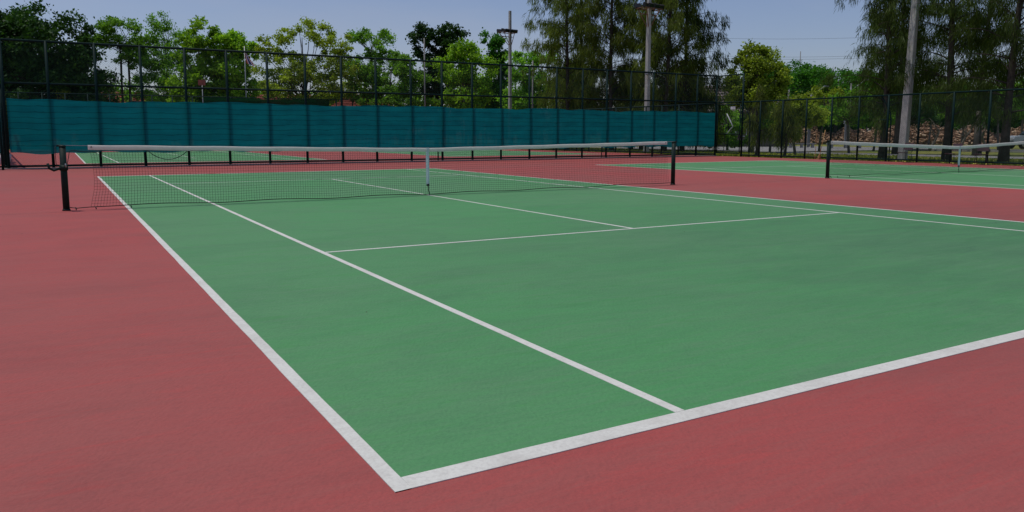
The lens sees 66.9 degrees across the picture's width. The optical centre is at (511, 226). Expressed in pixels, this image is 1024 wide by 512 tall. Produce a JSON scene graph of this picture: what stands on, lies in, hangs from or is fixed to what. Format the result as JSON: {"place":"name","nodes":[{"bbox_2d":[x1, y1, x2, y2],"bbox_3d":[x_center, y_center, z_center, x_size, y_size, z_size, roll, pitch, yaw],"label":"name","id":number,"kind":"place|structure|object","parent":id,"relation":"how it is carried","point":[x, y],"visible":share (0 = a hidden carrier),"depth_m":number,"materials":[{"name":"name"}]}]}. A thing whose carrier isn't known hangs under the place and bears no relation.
{"place":"outdoors","nodes":[
{"label":"outdoors","id":0,"kind":"place"},
{"bbox_2d":[7,66,124,144],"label":"tree","id":1,"kind":"object","parent":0,"point":[109,92],"visible":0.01,"depth_m":79.37,"materials":[{"name":"green plant"}]},
{"bbox_2d":[0,0,1023,131],"label":"sky","id":2,"kind":"structure","parent":0,"point":[796,26],"materials":[{"name":"blue"}]},
{"bbox_2d":[9,144,1023,161],"bbox_3d":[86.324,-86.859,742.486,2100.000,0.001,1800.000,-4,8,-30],"label":"ground","id":3,"kind":"structure","parent":0,"point":[937,152],"depth_m":55.61,"materials":[{"name":"brown plant"}]},
{"bbox_2d":[5,75,22,147],"bbox_3d":[-44.301,-9.596,61.642,12.374,8.062,7.773,0,7,0],"label":"bush","id":4,"kind":"object","parent":3,"relation":"on","point":[9,94],"visible":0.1,"depth_m":62.71,"materials":[{"name":"green plant"}]},
{"bbox_2d":[50,87,70,99],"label":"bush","id":5,"kind":"object","parent":3,"relation":"on","point":[62,91],"visible":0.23,"depth_m":71.37,"materials":[{"name":"green plant"}]},
{"bbox_2d":[0,0,125,101],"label":"rain tree","id":6,"kind":"object","parent":3,"relation":"on","point":[23,23],"visible":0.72,"depth_m":71.32,"materials":[{"name":"green plant"}]},
{"bbox_2d":[93,15,153,102],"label":"slender tree","id":7,"kind":"object","parent":3,"relation":"on","point":[107,27],"visible":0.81,"depth_m":76.11,"materials":[{"name":"green plant"}]},
{"bbox_2d":[101,92,147,102],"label":"house","id":8,"kind":"structure","parent":3,"relation":"on","point":[134,99],"depth_m":82.04,"materials":[{"name":"red tile"}]},
{"bbox_2d":[120,89,160,102],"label":"bush","id":9,"kind":"object","parent":3,"relation":"on","point":[127,97],"visible":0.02,"depth_m":81.23,"materials":[{"name":"green plant"}]},
{"bbox_2d":[114,10,192,101],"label":"feathery tree","id":10,"kind":"object","parent":3,"relation":"on","point":[156,25],"visible":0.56,"depth_m":77.83,"materials":[{"name":"green plant"}]},
{"bbox_2d":[198,80,205,100],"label":"notice board","id":11,"kind":"object","parent":3,"relation":"on","point":[203,82],"visible":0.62,"depth_m":70.79,"materials":[{"name":"red metal"}]},
{"bbox_2d":[5,92,402,148],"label":"chain link fence","id":12,"kind":"object","parent":3,"relation":"on","point":[64,94],"visible":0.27,"depth_m":65.58,"materials":[{"name":"black metal"}]},
{"bbox_2d":[203,97,328,105],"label":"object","id":13,"kind":"object","parent":12,"relation":"attached to","point":[278,101],"visible":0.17,"depth_m":70.80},
{"bbox_2d":[165,15,243,102],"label":"bright leaved tree","id":14,"kind":"object","parent":3,"relation":"on","point":[195,40],"visible":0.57,"depth_m":74.21,"materials":[{"name":"green plant"}]},
{"bbox_2d":[201,28,262,102],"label":"bright leaved tree","id":15,"kind":"object","parent":3,"relation":"on","point":[231,39],"visible":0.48,"depth_m":75.21,"materials":[{"name":"green plant"}]},
{"bbox_2d":[244,46,253,96],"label":"flagpole","id":16,"kind":"object","parent":3,"relation":"on","point":[248,61],"visible":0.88,"depth_m":71.50,"materials":[{"name":"metal"}]},
{"bbox_2d":[248,15,362,104],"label":"spreading tree","id":17,"kind":"object","parent":3,"relation":"on","point":[323,78],"visible":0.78,"depth_m":74.27,"materials":[{"name":"green plant"}]},
{"bbox_2d":[316,75,369,105],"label":"bush","id":18,"kind":"object","parent":3,"relation":"on","point":[345,86],"visible":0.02,"depth_m":82.71,"materials":[{"name":"green plant"}]},
{"bbox_2d":[0,155,715,169],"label":"fence footing","id":19,"kind":"object","parent":3,"relation":"on","point":[333,162],"visible":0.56,"depth_m":33.11,"materials":[{"name":"concrete"}]},
{"bbox_2d":[0,38,717,167],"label":"chain link fence","id":20,"kind":"object","parent":19,"relation":"on","point":[141,86],"visible":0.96,"depth_m":33.09,"materials":[{"name":"black metal"}]},
{"bbox_2d":[6,98,714,153],"bbox_3d":[-3.098,-4.551,36.040,34.170,2.031,0.072,-4,8,-30],"label":"shade cloth screen","id":21,"kind":"object","parent":20,"relation":"attached to","point":[41,126],"visible":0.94,"depth_m":33.16,"materials":[{"name":"teal fabric"}]},
{"bbox_2d":[714,73,744,156],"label":"corner gate","id":22,"kind":"structure","parent":20,"relation":"attached to","point":[717,132],"depth_m":43.67,"materials":[{"name":"black metal"}]},
{"bbox_2d":[332,94,388,105],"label":"house","id":23,"kind":"structure","parent":3,"relation":"on","point":[347,101],"depth_m":81.43,"materials":[{"name":"red tile"}]},
{"bbox_2d":[335,26,413,94],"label":"flat topped tree","id":24,"kind":"object","parent":3,"relation":"on","point":[384,34],"visible":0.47,"depth_m":78.05,"materials":[{"name":"green plant"}]},
{"bbox_2d":[344,49,434,106],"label":"bushy tree","id":25,"kind":"object","parent":3,"relation":"on","point":[416,75],"visible":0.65,"depth_m":74.47,"materials":[{"name":"green plant"}]},
{"bbox_2d":[395,80,448,106],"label":"bush","id":26,"kind":"object","parent":3,"relation":"on","point":[422,97],"visible":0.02,"depth_m":82.06,"materials":[{"name":"green plant"}]},
{"bbox_2d":[405,21,470,106],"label":"dark crowned tree","id":27,"kind":"object","parent":3,"relation":"on","point":[443,40],"visible":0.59,"depth_m":80.12,"materials":[{"name":"green plant"}]},
{"bbox_2d":[428,37,499,108],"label":"bright leaved tree","id":28,"kind":"object","parent":3,"relation":"on","point":[467,51],"visible":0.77,"depth_m":74.53,"materials":[{"name":"green plant"}]},
{"bbox_2d":[444,71,526,106],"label":"bush","id":29,"kind":"object","parent":3,"relation":"on","point":[479,76],"visible":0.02,"depth_m":82.13,"materials":[{"name":"green plant"}]},
{"bbox_2d":[478,27,515,108],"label":"vine covered tree","id":30,"kind":"object","parent":3,"relation":"on","point":[495,48],"visible":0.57,"depth_m":76.33,"materials":[{"name":"green plant"}]},
{"bbox_2d":[497,11,517,108],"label":"floodlight pole","id":31,"kind":"object","parent":3,"relation":"on","point":[510,30],"visible":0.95,"depth_m":67.47,"materials":[{"name":"metal"}]},
{"bbox_2d":[0,149,1023,511],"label":"red court surround","id":32,"kind":"object","parent":3,"relation":"on","point":[140,371],"visible":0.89,"depth_m":3.43,"materials":[{"name":"paint"}]},
{"bbox_2d":[0,118,3,169],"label":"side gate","id":33,"kind":"structure","parent":32,"relation":"on","point":[2,157],"depth_m":26.89,"materials":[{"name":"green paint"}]},
{"bbox_2d":[0,84,6,167],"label":"chain link fence","id":34,"kind":"object","parent":32,"relation":"on","point":[3,136],"visible":0.46,"depth_m":27.80,"materials":[{"name":"black metal"}]},
{"bbox_2d":[75,151,326,163],"bbox_3d":[-19.610,-4.186,45.788,10.506,0.004,23.704,-4,8,-30],"label":"green court surface","id":35,"kind":"object","parent":32,"relation":"on","point":[89,159],"visible":0.66,"depth_m":41.62,"materials":[{"name":"paint"}]},
{"bbox_2d":[46,141,676,210],"bbox_3d":[-1.700,-1.169,15.841,13.396,1.075,0.223,-4,8,-30],"label":"tennis net","id":36,"kind":"object","parent":32,"relation":"on","point":[63,167],"visible":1,"depth_m":14.84,"materials":[{"name":"fabric"}]},
{"bbox_2d":[424,38,425,105],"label":"utility pole","id":37,"kind":"object","parent":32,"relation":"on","point":[424,77],"visible":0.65,"depth_m":73.22,"materials":[{"name":"metal"}]},
{"bbox_2d":[360,150,586,156],"bbox_3d":[-4.842,-5.419,56.173,10.656,0.004,23.506,-4,8,-30],"label":"green court surface","id":38,"kind":"object","parent":32,"relation":"on","point":[454,153],"visible":0.42,"depth_m":50.23,"materials":[{"name":"paint"}]},
{"bbox_2d":[97,168,1023,491],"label":"green court surface","id":39,"kind":"object","parent":32,"relation":"on","point":[437,336],"visible":0.95,"depth_m":5.98,"materials":[{"name":"paint"}]},
{"bbox_2d":[607,160,1023,188],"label":"green court surface","id":40,"kind":"object","parent":32,"relation":"on","point":[1004,178],"visible":0.94,"depth_m":26.01,"materials":[{"name":"paint"}]},
{"bbox_2d":[825,140,1023,177],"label":"tennis net","id":41,"kind":"object","parent":40,"relation":"on","point":[879,145],"visible":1,"depth_m":24.00,"materials":[{"name":"fabric"}]},
{"bbox_2d":[895,143,913,162],"bbox_3d":[17.410,-3.260,34.344,0.621,0.856,0.501,-4,8,-28],"label":"court chair","id":42,"kind":"object","parent":32,"relation":"on","point":[904,148],"visible":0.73,"depth_m":34.36,"materials":[{"name":"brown plastic"}]},
{"bbox_2d":[943,143,962,163],"bbox_3d":[18.398,-3.020,32.326,0.621,0.856,0.501,-3,7,-24],"label":"court chair","id":43,"kind":"object","parent":32,"relation":"on","point":[957,144],"visible":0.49,"depth_m":32.41,"materials":[{"name":"black plastic"}]},
{"bbox_2d":[973,144,989,164],"bbox_3d":[19.070,-2.919,31.472,0.501,0.856,0.621,6,9,39],"label":"court chair","id":44,"kind":"object","parent":32,"relation":"on","point":[987,148],"visible":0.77,"depth_m":31.53,"materials":[{"name":"black plastic"}]},
{"bbox_2d":[493,49,557,109],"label":"flat topped tree","id":45,"kind":"object","parent":3,"relation":"on","point":[518,58],"visible":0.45,"depth_m":70.80,"materials":[{"name":"green plant"}]},
{"bbox_2d":[505,81,554,107],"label":"bush","id":46,"kind":"object","parent":3,"relation":"on","point":[518,88],"depth_m":85.60,"materials":[{"name":"green plant"}]},
{"bbox_2d":[532,60,532,107],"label":"utility pole","id":47,"kind":"object","parent":3,"relation":"on","point":[532,86],"visible":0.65,"depth_m":65.36,"materials":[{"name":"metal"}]},
{"bbox_2d":[520,0,608,148],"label":"casuarina tree","id":48,"kind":"object","parent":3,"relation":"on","point":[556,33],"visible":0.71,"depth_m":58.39,"materials":[{"name":"green plant"}]},
{"bbox_2d":[539,61,603,110],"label":"tree","id":49,"kind":"object","parent":3,"relation":"on","point":[548,91],"visible":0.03,"depth_m":66.05,"materials":[{"name":"green plant"}]},
{"bbox_2d":[536,0,627,148],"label":"casuarina tree","id":50,"kind":"object","parent":3,"relation":"on","point":[580,6],"visible":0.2,"depth_m":64.04,"materials":[{"name":"green plant"}]},
{"bbox_2d":[568,0,664,149],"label":"casuarina tree","id":51,"kind":"object","parent":3,"relation":"on","point":[620,43],"visible":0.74,"depth_m":56.99,"materials":[{"name":"green plant"}]},
{"bbox_2d":[531,103,714,153],"bbox_3d":[1.692,-7.625,61.871,0.096,3.041,39.852,-4,8,-30],"label":"chain link fence","id":52,"kind":"object","parent":3,"relation":"on","point":[637,107],"visible":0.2,"depth_m":49.86,"materials":[{"name":"black metal"}]},
{"bbox_2d":[601,67,644,149],"bbox_3d":[10.336,-9.846,65.330,6.975,8.084,8.407,-2,7,-17],"label":"casuarina tree","id":53,"kind":"object","parent":3,"relation":"on","point":[614,106],"visible":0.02,"depth_m":64.95,"materials":[{"name":"green plant"}]},
{"bbox_2d":[602,0,683,149],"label":"casuarina tree","id":54,"kind":"object","parent":3,"relation":"on","point":[638,40],"visible":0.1,"depth_m":62.97,"materials":[{"name":"green plant"}]},
{"bbox_2d":[634,0,664,150],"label":"floodlight pole","id":55,"kind":"object","parent":3,"relation":"on","point":[649,6],"visible":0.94,"depth_m":51.45,"materials":[{"name":"metal"}]},
{"bbox_2d":[623,0,720,151],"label":"casuarina tree","id":56,"kind":"object","parent":3,"relation":"on","point":[677,19],"visible":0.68,"depth_m":54.58,"materials":[{"name":"green plant"}]},
{"bbox_2d":[633,69,732,149],"bbox_3d":[12.933,-9.141,59.579,7.920,6.885,7.371,4,8,28],"label":"casuarina tree","id":57,"kind":"object","parent":3,"relation":"on","point":[712,110],"visible":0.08,"depth_m":58.59,"materials":[{"name":"green plant"}]},
{"bbox_2d":[641,0,738,151],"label":"casuarina tree","id":58,"kind":"object","parent":3,"relation":"on","point":[702,26],"visible":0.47,"depth_m":56.35,"materials":[{"name":"green plant"}]},
{"bbox_2d":[700,103,747,150],"bbox_3d":[17.059,-7.861,61.685,4.295,3.988,3.628,-4,8,-29],"label":"bush","id":59,"kind":"object","parent":3,"relation":"on","point":[729,139],"visible":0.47,"depth_m":61.62,"materials":[{"name":"green plant"}]},
{"bbox_2d":[723,114,732,151],"bbox_3d":[13.925,-5.963,49.897,0.625,2.568,0.061,0,7,0],"label":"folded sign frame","id":60,"kind":"object","parent":3,"relation":"on","point":[725,128],"visible":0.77,"depth_m":49.84,"materials":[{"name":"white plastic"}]},
{"bbox_2d":[592,146,871,151],"bbox_3d":[19.019,-6.992,69.695,14.490,0.001,23.000,-4,8,-30],"label":"paved apron","id":61,"kind":"object","parent":3,"relation":"on","point":[767,149],"visible":0.4,"depth_m":64.97,"materials":[{"name":"concrete"}]},
{"bbox_2d":[699,86,778,145],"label":"tree","id":62,"kind":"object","parent":3,"relation":"on","point":[737,132],"depth_m":79.93,"materials":[{"name":"plant"}]},
{"bbox_2d":[718,39,793,152],"bbox_3d":[17.201,-9.096,54.469,5.338,7.924,4.515,0,7,0],"label":"round crowned tree","id":63,"kind":"object","parent":3,"relation":"on","point":[760,63],"visible":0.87,"depth_m":53.78,"materials":[{"name":"green plant"}]},
{"bbox_2d":[740,79,774,154],"bbox_3d":[13.997,-6.123,43.836,2.164,4.548,1.857,0,7,0],"label":"casuarina tree","id":64,"kind":"object","parent":3,"relation":"on","point":[760,92],"visible":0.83,"depth_m":43.61,"materials":[{"name":"green plant"}]},
{"bbox_2d":[737,102,779,151],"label":"tree","id":65,"kind":"object","parent":3,"relation":"on","point":[765,124],"visible":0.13,"depth_m":55.22,"materials":[{"name":"green plant"}]},
{"bbox_2d":[522,147,1023,165],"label":"grass tufts","id":66,"kind":"object","parent":3,"relation":"on","point":[833,155],"visible":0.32,"depth_m":43.77,"materials":[{"name":"green plant"}]},
{"bbox_2d":[740,59,829,105],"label":"umbrella tree","id":67,"kind":"object","parent":3,"relation":"on","point":[801,78],"visible":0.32,"depth_m":97.15,"materials":[{"name":"green plant"}]},
{"bbox_2d":[768,92,804,157],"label":"casuarina tree","id":68,"kind":"object","parent":3,"relation":"on","point":[794,120],"visible":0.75,"depth_m":41.85,"materials":[{"name":"green plant"}]},
{"bbox_2d":[766,91,833,154],"bbox_3d":[17.792,-6.281,47.650,3.717,3.952,2.884,-3,8,-26],"label":"tree","id":69,"kind":"object","parent":3,"relation":"on","point":[821,116],"visible":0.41,"depth_m":46.96,"materials":[{"name":"green plant"}]},
{"bbox_2d":[783,61,852,92],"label":"umbrella tree","id":70,"kind":"object","parent":3,"relation":"on","point":[816,66],"depth_m":109.25,"materials":[{"name":"green plant"}]},
{"bbox_2d":[803,84,845,151],"bbox_3d":[22.736,-8.037,57.842,5.385,5.016,3.578,0,7,0],"label":"tree","id":71,"kind":"object","parent":3,"relation":"on","point":[816,92],"visible":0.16,"depth_m":57.35,"materials":[{"name":"green plant"}]},
{"bbox_2d":[802,67,877,132],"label":"umbrella tree","id":72,"kind":"object","parent":3,"relation":"on","point":[850,77],"visible":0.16,"depth_m":104.36,"materials":[{"name":"green plant"}]},
{"bbox_2d":[814,86,869,132],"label":"bush","id":73,"kind":"object","parent":3,"relation":"on","point":[840,126],"visible":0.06,"depth_m":107.62,"materials":[{"name":"green plant"}]},
{"bbox_2d":[820,85,879,152],"bbox_3d":[22.642,-7.296,53.036,4.848,4.691,3.384,0,7,0],"label":"tree","id":74,"kind":"object","parent":3,"relation":"on","point":[850,121],"visible":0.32,"depth_m":52.66,"materials":[{"name":"green plant"}]},
{"bbox_2d":[839,73,881,129],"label":"umbrella tree","id":75,"kind":"object","parent":3,"relation":"on","point":[858,82],"visible":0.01,"depth_m":109.33,"materials":[{"name":"green plant"}]},
{"bbox_2d":[843,97,895,150],"bbox_3d":[27.990,-8.084,59.775,5.647,4.676,3.711,0,7,0],"label":"tree","id":76,"kind":"object","parent":3,"relation":"on","point":[893,120],"visible":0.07,"depth_m":59.82,"materials":[{"name":"green plant"}]},
{"bbox_2d":[841,87,897,130],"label":"bush","id":77,"kind":"object","parent":3,"relation":"on","point":[851,127],"visible":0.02,"depth_m":104.65,"materials":[{"name":"green plant"}]},
{"bbox_2d":[741,88,1023,163],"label":"chain link fence","id":78,"kind":"object","parent":3,"relation":"on","point":[954,95],"visible":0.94,"depth_m":35.60,"materials":[{"name":"black metal"}]},
{"bbox_2d":[817,0,948,157],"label":"casuarina tree","id":79,"kind":"object","parent":3,"relation":"on","point":[887,52],"visible":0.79,"depth_m":37.70,"materials":[{"name":"green plant"}]},
{"bbox_2d":[855,0,946,153],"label":"casuarina tree","id":80,"kind":"object","parent":3,"relation":"on","point":[897,128],"visible":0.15,"depth_m":49.31,"materials":[{"name":"green plant"}]},
{"bbox_2d":[789,121,1023,144],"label":"woodpile","id":81,"kind":"object","parent":3,"relation":"on","point":[956,138],"visible":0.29,"depth_m":97.69,"materials":[{"name":"brown wood"}]},
{"bbox_2d":[897,0,919,160],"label":"floodlight pole","id":82,"kind":"object","parent":3,"relation":"on","point":[912,35],"visible":0.78,"depth_m":35.79,"materials":[{"name":"concrete"}]},
{"bbox_2d":[892,96,941,127],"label":"tree","id":83,"kind":"object","parent":3,"relation":"on","point":[933,119],"visible":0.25,"depth_m":61.16,"materials":[{"name":"green plant"}]},
{"bbox_2d":[912,77,946,144],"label":"tree","id":84,"kind":"object","parent":3,"relation":"on","point":[931,118],"visible":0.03,"depth_m":71.74,"materials":[{"name":"green plant"}]},
{"bbox_2d":[928,118,943,150],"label":"bare tree","id":85,"kind":"object","parent":3,"relation":"on","point":[935,136],"visible":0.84,"depth_m":59.91,"materials":[{"name":"brown plant"}]},
{"bbox_2d":[868,0,1023,159],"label":"casuarina tree","id":86,"kind":"object","parent":3,"relation":"on","point":[931,79],"visible":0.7,"depth_m":35.60,"materials":[{"name":"green plant"}]},
{"bbox_2d":[932,95,983,142],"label":"tree","id":87,"kind":"object","parent":3,"relation":"on","point":[942,116],"visible":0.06,"depth_m":64.97,"materials":[{"name":"green plant"}]},
{"bbox_2d":[921,79,996,132],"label":"bush","id":88,"kind":"object","parent":3,"relation":"on","point":[943,123],"visible":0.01,"depth_m":98.57,"materials":[{"name":"green plant"}]},
{"bbox_2d":[959,122,972,143],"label":"bare tree","id":89,"kind":"object","parent":3,"relation":"on","point":[964,138],"visible":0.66,"depth_m":57.80,"materials":[{"name":"grey plant"}]},
{"bbox_2d":[909,149,1023,152],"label":"road kerb","id":90,"kind":"structure","parent":3,"relation":"on","point":[966,150],"depth_m":57.96,"materials":[{"name":"concrete"}]},
{"bbox_2d":[921,0,1023,154],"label":"casuarina tree","id":91,"kind":"object","parent":3,"relation":"on","point":[986,51],"visible":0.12,"depth_m":47.13,"materials":[{"name":"green plant"}]},
{"bbox_2d":[928,0,1023,161],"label":"casuarina tree","id":92,"kind":"object","parent":3,"relation":"on","point":[1017,47],"visible":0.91,"depth_m":33.10,"materials":[{"name":"green plant"}]},
{"bbox_2d":[972,111,980,154],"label":"bare tree","id":93,"kind":"object","parent":3,"relation":"on","point":[976,139],"visible":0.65,"depth_m":45.88,"materials":[{"name":"brown plant"}]},
{"bbox_2d":[972,118,990,151],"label":"bare tree","id":94,"kind":"object","parent":3,"relation":"on","point":[983,141],"visible":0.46,"depth_m":55.83,"materials":[{"name":"grey plant"}]},
{"bbox_2d":[960,78,1023,134],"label":"bush","id":95,"kind":"object","parent":3,"relation":"on","point":[1012,124],"visible":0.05,"depth_m":95.47,"materials":[{"name":"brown plant"}]},
{"bbox_2d":[965,84,1023,149],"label":"tree","id":96,"kind":"object","parent":3,"relation":"on","point":[1019,107],"visible":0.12,"depth_m":61.50,"materials":[{"name":"green plant"}]},
{"bbox_2d":[1000,131,1023,148],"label":"pickup truck","id":97,"kind":"object","parent":3,"relation":"on","point":[1015,138],"visible":0.38,"depth_m":65.01,"materials":[{"name":"silver metal"}]},
{"bbox_2d":[1001,81,1023,132],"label":"tree","id":98,"kind":"object","parent":3,"relation":"on","point":[1022,120],"visible":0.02,"depth_m":69.73,"materials":[{"name":"green plant"}]},
{"bbox_2d":[717,146,1023,150],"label":"road","id":99,"kind":"structure","parent":0,"point":[846,148],"depth_m":74.72,"materials":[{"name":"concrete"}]},
{"bbox_2d":[789,143,816,147],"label":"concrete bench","id":100,"kind":"object","parent":99,"relation":"on","point":[812,145],"visible":0.77,"depth_m":71.83,"materials":[{"name":"grey concrete"}]},
{"bbox_2d":[807,129,809,146],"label":"marker post","id":101,"kind":"object","parent":99,"relation":"on","point":[807,137],"visible":0.64,"depth_m":73.83,"materials":[{"name":"metal"}]},
{"bbox_2d":[844,120,846,141],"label":"marker post","id":102,"kind":"object","parent":99,"relation":"on","point":[845,135],"visible":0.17,"depth_m":71.79,"materials":[{"name":"metal"}]},
{"bbox_2d":[789,128,996,144],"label":"earth bank","id":103,"kind":"structure","parent":0,"point":[995,136],"depth_m":96.79,"materials":[{"name":"brown soil"}]},
{"bbox_2d":[773,151,1023,158],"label":"path","id":104,"kind":"structure","parent":0,"point":[895,154],"depth_m":48.99,"materials":[{"name":"concrete"}]}
]}

